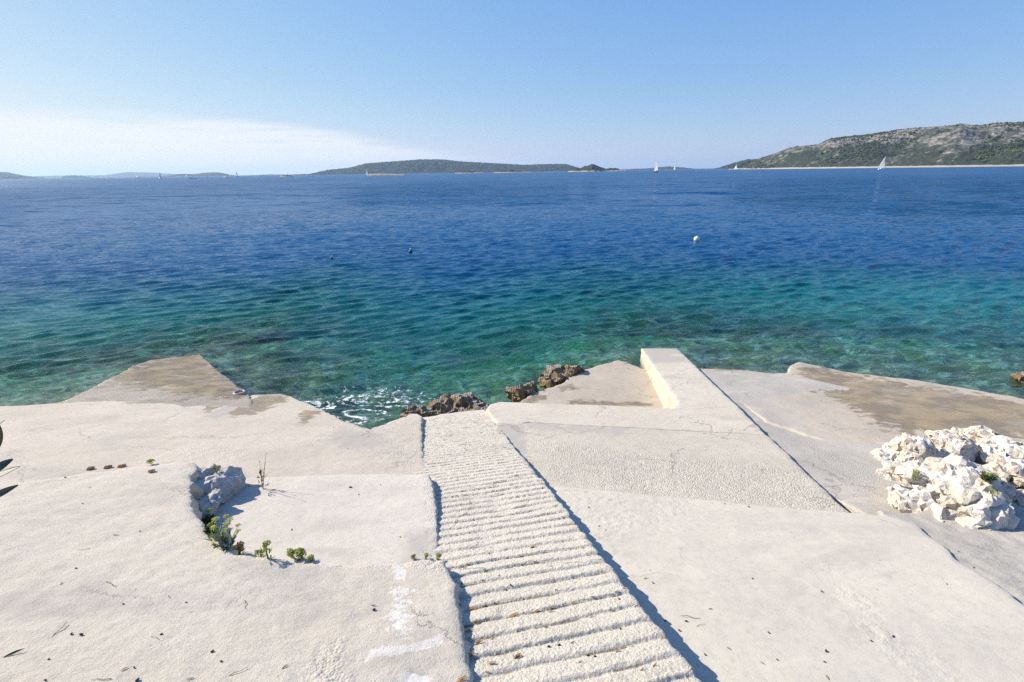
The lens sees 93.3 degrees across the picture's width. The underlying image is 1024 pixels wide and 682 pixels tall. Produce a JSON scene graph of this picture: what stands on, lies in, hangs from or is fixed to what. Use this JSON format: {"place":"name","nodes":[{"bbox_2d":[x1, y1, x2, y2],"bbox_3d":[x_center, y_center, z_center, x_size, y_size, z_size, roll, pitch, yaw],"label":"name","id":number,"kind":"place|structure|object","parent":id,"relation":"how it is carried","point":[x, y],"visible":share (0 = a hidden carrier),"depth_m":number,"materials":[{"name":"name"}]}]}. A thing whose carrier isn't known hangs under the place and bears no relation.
{"place":"outdoors","nodes":[
{"label":"outdoors","id":0,"kind":"place"},
{"bbox_2d":[0,172,49,178],"bbox_3d":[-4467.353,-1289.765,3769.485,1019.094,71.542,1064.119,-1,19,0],"label":"island","id":1,"kind":"structure","parent":0,"point":[5,175],"depth_m":4005.28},
{"bbox_2d":[59,175,92,177],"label":"island","id":2,"kind":"structure","parent":0,"point":[74,176],"depth_m":4553.51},
{"bbox_2d":[34,172,173,177],"bbox_3d":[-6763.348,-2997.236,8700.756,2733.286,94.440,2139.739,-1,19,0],"label":"hill","id":3,"kind":"structure","parent":0,"point":[138,174],"depth_m":8520.26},
{"bbox_2d":[64,355,252,407],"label":"pavement","id":4,"kind":"structure","parent":0,"point":[193,380],"depth_m":8.87,"materials":[{"name":"concrete"}]},
{"bbox_2d":[233,389,247,394],"bbox_3d":[-4.848,0.921,8.604,0.214,0.096,0.226,-1,19,0],"label":"mooring ring","id":5,"kind":"object","parent":4,"relation":"on","point":[243,391],"visible":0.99,"depth_m":8.60,"materials":[{"name":"metal"}]},
{"bbox_2d":[162,172,242,176],"bbox_3d":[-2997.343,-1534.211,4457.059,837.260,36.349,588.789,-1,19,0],"label":"island","id":6,"kind":"structure","parent":0,"point":[205,174],"depth_m":4466.82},
{"bbox_2d":[0,394,424,484],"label":"pavement","id":7,"kind":"structure","parent":0,"point":[287,436],"depth_m":6.00,"materials":[{"name":"concrete"}]},
{"bbox_2d":[0,463,475,681],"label":"pavement","id":8,"kind":"structure","parent":0,"point":[311,623],"depth_m":2.61,"materials":[{"name":"beige concrete"}]},
{"bbox_2d":[0,420,19,496],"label":"oleander shrub","id":9,"kind":"object","parent":8,"relation":"on","point":[3,465],"visible":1,"depth_m":1.23,"materials":[{"name":"green plant"}]},
{"bbox_2d":[3,648,23,657],"bbox_3d":[-2.234,1.399,2.168,0.067,0.009,0.013,-10,18,-39],"label":"fallen leaf","id":10,"kind":"object","parent":8,"relation":"on","point":[13,652],"visible":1,"depth_m":2.17,"materials":[{"name":"plant"}]},
{"bbox_2d":[203,521,217,534],"bbox_3d":[-2.076,1.298,3.324,0.106,0.087,0.104,-15,24,-36],"label":"samphire plant","id":11,"kind":"object","parent":8,"relation":"on","point":[207,528],"visible":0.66,"depth_m":3.32,"materials":[{"name":"green plant"}]},
{"bbox_2d":[205,514,232,547],"bbox_3d":[-1.919,1.258,3.173,0.180,0.199,0.171,-1,19,0],"label":"samphire plant","id":12,"kind":"object","parent":8,"relation":"on","point":[215,519],"visible":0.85,"depth_m":3.17,"materials":[{"name":"green plant"}]},
{"bbox_2d":[216,523,240,550],"bbox_3d":[-1.829,1.278,3.132,0.162,0.160,0.133,-10,21,-24],"label":"samphire plant","id":13,"kind":"object","parent":8,"relation":"on","point":[226,541],"visible":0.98,"depth_m":3.12,"materials":[{"name":"green plant"}]},
{"bbox_2d":[258,540,274,558],"bbox_3d":[-1.530,1.311,3.015,0.077,0.112,0.107,-17,25,-38],"label":"samphire plant","id":14,"kind":"object","parent":8,"relation":"on","point":[265,545],"visible":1,"depth_m":3.02,"materials":[{"name":"green plant"}]},
{"bbox_2d":[456,675,467,681],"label":"dry leaf","id":15,"kind":"object","parent":8,"relation":"on","point":[461,678],"visible":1,"depth_m":2.18,"materials":[{"name":"brown plant"}]},
{"bbox_2d":[210,474,439,567],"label":"pavement","id":16,"kind":"structure","parent":0,"point":[331,520],"depth_m":3.94,"materials":[{"name":"concrete"}]},
{"bbox_2d":[201,508,217,526],"bbox_3d":[-2.405,1.407,3.811,0.129,0.144,0.133,-1,19,0],"label":"samphire plant","id":17,"kind":"object","parent":16,"relation":"on","point":[207,519],"visible":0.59,"depth_m":3.82,"materials":[{"name":"green plant"}]},
{"bbox_2d":[194,464,245,519],"bbox_3d":[-2.731,1.406,4.344,0.598,0.423,0.862,-1,19,0],"label":"rock","id":18,"kind":"object","parent":16,"relation":"on","point":[223,485],"visible":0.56,"depth_m":4.29,"materials":[{"name":"grey stone"}]},
{"bbox_2d":[210,464,220,472],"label":"samphire plant","id":19,"kind":"object","parent":18,"relation":"on","point":[215,467],"visible":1,"depth_m":4.39,"materials":[{"name":"green plant"}]},
{"bbox_2d":[231,541,244,554],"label":"samphire plant","id":20,"kind":"object","parent":16,"relation":"on","point":[239,547],"visible":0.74,"depth_m":3.43,"materials":[{"name":"brown plant"}]},
{"bbox_2d":[247,457,268,488],"bbox_3d":[-2.348,1.224,4.443,0.185,0.352,0.185,-1,19,0],"label":"dry weed","id":21,"kind":"object","parent":16,"relation":"on","point":[262,477],"visible":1,"depth_m":4.48,"materials":[{"name":"beige plant"}]},
{"bbox_2d":[254,549,263,556],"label":"samphire plant","id":22,"kind":"object","parent":16,"relation":"on","point":[257,552],"visible":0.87,"depth_m":3.40,"materials":[{"name":"green plant"}]},
{"bbox_2d":[286,548,294,557],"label":"samphire plant","id":23,"kind":"object","parent":16,"relation":"on","point":[291,552],"visible":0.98,"depth_m":3.37,"materials":[{"name":"green plant"}]},
{"bbox_2d":[295,547,306,560],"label":"samphire plant","id":24,"kind":"object","parent":16,"relation":"on","point":[300,552],"visible":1,"depth_m":3.37,"materials":[{"name":"green plant"}]},
{"bbox_2d":[307,554,313,560],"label":"samphire plant","id":25,"kind":"object","parent":16,"relation":"on","point":[311,557],"visible":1,"depth_m":3.34,"materials":[{"name":"green plant"}]},
{"bbox_2d":[435,553,441,559],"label":"samphire plant","id":26,"kind":"object","parent":16,"relation":"on","point":[438,556],"visible":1,"depth_m":3.33,"materials":[{"name":"green plant"}]},
{"bbox_2d":[293,159,578,174],"bbox_3d":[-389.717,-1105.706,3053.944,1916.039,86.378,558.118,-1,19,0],"label":"island","id":27,"kind":"structure","parent":0,"point":[424,166],"depth_m":2921.30,"materials":[{"name":"tree foliage"},{"name":"rock"},{"name":"soil"}]},
{"bbox_2d":[0,166,1023,423],"bbox_3d":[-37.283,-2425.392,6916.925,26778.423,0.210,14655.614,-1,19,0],"label":"sea","id":28,"kind":"structure","parent":0,"point":[482,232],"depth_m":40.19,"materials":[{"name":"liquid"}]},
{"bbox_2d":[367,173,403,175],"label":"islet","id":29,"kind":"object","parent":28,"relation":"on","point":[380,174],"visible":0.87,"depth_m":862.13,"materials":[{"name":"grey"}]},
{"bbox_2d":[399,405,438,418],"bbox_3d":[-1.611,1.352,8.473,0.695,0.400,0.460,-11,22,-28],"label":"shore rock","id":30,"kind":"object","parent":28,"relation":"in","point":[422,410],"visible":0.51,"depth_m":8.43,"materials":[{"name":"grey stone"}]},
{"bbox_2d":[427,392,488,413],"bbox_3d":[-0.841,1.214,8.918,1.393,0.412,0.963,10,22,27],"label":"shore rock","id":31,"kind":"object","parent":28,"relation":"in","point":[445,403],"visible":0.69,"depth_m":8.84,"materials":[{"name":"stone"}]},
{"bbox_2d":[455,171,480,173],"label":"islet","id":32,"kind":"object","parent":28,"relation":"on","point":[467,172],"visible":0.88,"depth_m":1400.23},
{"bbox_2d":[494,170,524,172],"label":"islet","id":33,"kind":"object","parent":28,"relation":"on","point":[509,171],"visible":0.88,"depth_m":1445.92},
{"bbox_2d":[505,381,538,401],"bbox_3d":[0.207,1.044,9.758,0.706,0.410,0.507,-1,19,0],"label":"shore rock","id":34,"kind":"object","parent":28,"relation":"in","point":[517,393],"visible":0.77,"depth_m":9.62,"materials":[{"name":"brown stone"}]},
{"bbox_2d":[539,371,567,388],"bbox_3d":[0.880,0.883,10.434,0.677,0.443,0.440,-18,26,-40],"label":"shore rock","id":35,"kind":"object","parent":28,"relation":"in","point":[555,379],"visible":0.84,"depth_m":10.34,"materials":[{"name":"beige stone"}]},
{"bbox_2d":[538,364,584,387],"bbox_3d":[1.103,0.775,10.816,1.061,0.524,0.728,-1,19,0],"label":"shore rock","id":36,"kind":"object","parent":28,"relation":"in","point":[567,371],"visible":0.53,"depth_m":10.69,"materials":[{"name":"beige stone"}]},
{"bbox_2d":[878,156,885,169],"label":"sailing boat","id":37,"kind":"object","parent":28,"relation":"on","point":[882,165],"visible":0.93,"depth_m":588.48,"materials":[{"name":"white fabric"}]},
{"bbox_2d":[1008,371,1023,389],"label":"shore rock","id":38,"kind":"object","parent":28,"relation":"in","point":[1016,380],"visible":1,"depth_m":10.45,"materials":[{"name":"beige stone"}]},
{"bbox_2d":[0,269,1023,428],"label":"seabed","id":39,"kind":"structure","parent":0,"point":[329,338],"depth_m":58.54,"materials":[{"name":"stone"}]},
{"bbox_2d":[485,348,764,434],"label":"pier","id":40,"kind":"structure","parent":39,"relation":"on","point":[690,395],"depth_m":7.48,"materials":[{"name":"beige concrete"}]},
{"bbox_2d":[0,0,1023,175],"label":"sky","id":41,"kind":"structure","parent":0,"point":[88,87],"materials":[{"name":"blue"}]},
{"bbox_2d":[416,410,701,681],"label":"path","id":42,"kind":"structure","parent":0,"point":[495,498],"depth_m":3.03,"materials":[{"name":"concrete"}]},
{"bbox_2d":[513,653,522,658],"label":"dry leaf","id":43,"kind":"object","parent":42,"relation":"on","point":[517,656],"visible":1,"depth_m":2.35,"materials":[{"name":"brown plant"}]},
{"bbox_2d":[520,360,663,407],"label":"pavement","id":44,"kind":"structure","parent":0,"point":[618,383],"depth_m":9.77,"materials":[{"name":"beige concrete"}]},
{"bbox_2d":[568,164,623,171],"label":"islet","id":45,"kind":"object","parent":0,"point":[592,168],"visible":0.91,"depth_m":1370.10,"materials":[{"name":"grey stone"}]},
{"bbox_2d":[620,166,691,169],"bbox_3d":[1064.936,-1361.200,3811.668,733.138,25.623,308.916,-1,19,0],"label":"island","id":46,"kind":"structure","parent":0,"point":[667,167],"depth_m":3742.06,"materials":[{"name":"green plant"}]},
{"bbox_2d":[496,423,848,512],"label":"pavement","id":47,"kind":"structure","parent":0,"point":[751,469],"depth_m":5.42,"materials":[{"name":"concrete"}]},
{"bbox_2d":[714,159,755,168],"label":"hill","id":48,"kind":"structure","parent":0,"point":[733,164],"depth_m":2274.25,"materials":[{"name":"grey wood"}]},
{"bbox_2d":[549,487,1023,681],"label":"pavement","id":49,"kind":"structure","parent":0,"point":[879,581],"depth_m":3.03,"materials":[{"name":"concrete"}]},
{"bbox_2d":[699,362,1023,443],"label":"pavement","id":50,"kind":"structure","parent":0,"point":[865,408],"depth_m":7.54,"materials":[{"name":"beige concrete"}]},
{"bbox_2d":[700,370,1023,515],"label":"pavement","id":51,"kind":"structure","parent":0,"point":[841,474],"depth_m":5.98,"materials":[{"name":"grey concrete"}]},
{"bbox_2d":[870,429,1020,529],"bbox_3d":[4.357,1.343,4.979,1.010,0.971,2.711,13,24,34],"label":"boulder","id":52,"kind":"object","parent":51,"relation":"on","point":[951,484],"visible":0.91,"depth_m":4.28,"materials":[{"name":"white stone"}]},
{"bbox_2d":[908,470,921,479],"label":"samphire plant","id":53,"kind":"object","parent":52,"relation":"on","point":[915,472],"visible":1,"depth_m":4.39,"materials":[{"name":"green plant"}]},
{"bbox_2d":[978,470,997,482],"bbox_3d":[4.045,1.152,4.109,0.121,0.099,0.119,3,20,12],"label":"samphire plant","id":54,"kind":"object","parent":52,"relation":"on","point":[988,477],"visible":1,"depth_m":4.09,"materials":[{"name":"green plant"}]},
{"bbox_2d":[989,488,1002,495],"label":"samphire plant","id":55,"kind":"object","parent":52,"relation":"on","point":[992,491],"visible":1,"depth_m":3.86,"materials":[{"name":"green plant"}]},
{"bbox_2d":[951,425,1023,506],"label":"boulder","id":56,"kind":"object","parent":51,"relation":"on","point":[1001,456],"visible":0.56,"depth_m":5.41,"materials":[{"name":"white stone"}]},
{"bbox_2d":[729,123,1023,168],"bbox_3d":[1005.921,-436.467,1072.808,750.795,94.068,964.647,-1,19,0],"label":"hill","id":57,"kind":"structure","parent":0,"point":[956,143],"depth_m":1035.79,"materials":[{"name":"grey stone"}]},
{"bbox_2d":[728,121,1023,168],"bbox_3d":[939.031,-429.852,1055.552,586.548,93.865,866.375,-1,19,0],"label":"hillside wood","id":58,"kind":"object","parent":57,"relation":"on","point":[982,146],"visible":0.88,"depth_m":1090.59,"materials":[{"name":"green plant"}]},
{"bbox_2d":[877,488,1023,604],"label":"pavement","id":59,"kind":"structure","parent":0,"point":[996,557],"depth_m":3.57,"materials":[{"name":"grey concrete"}]}
]}

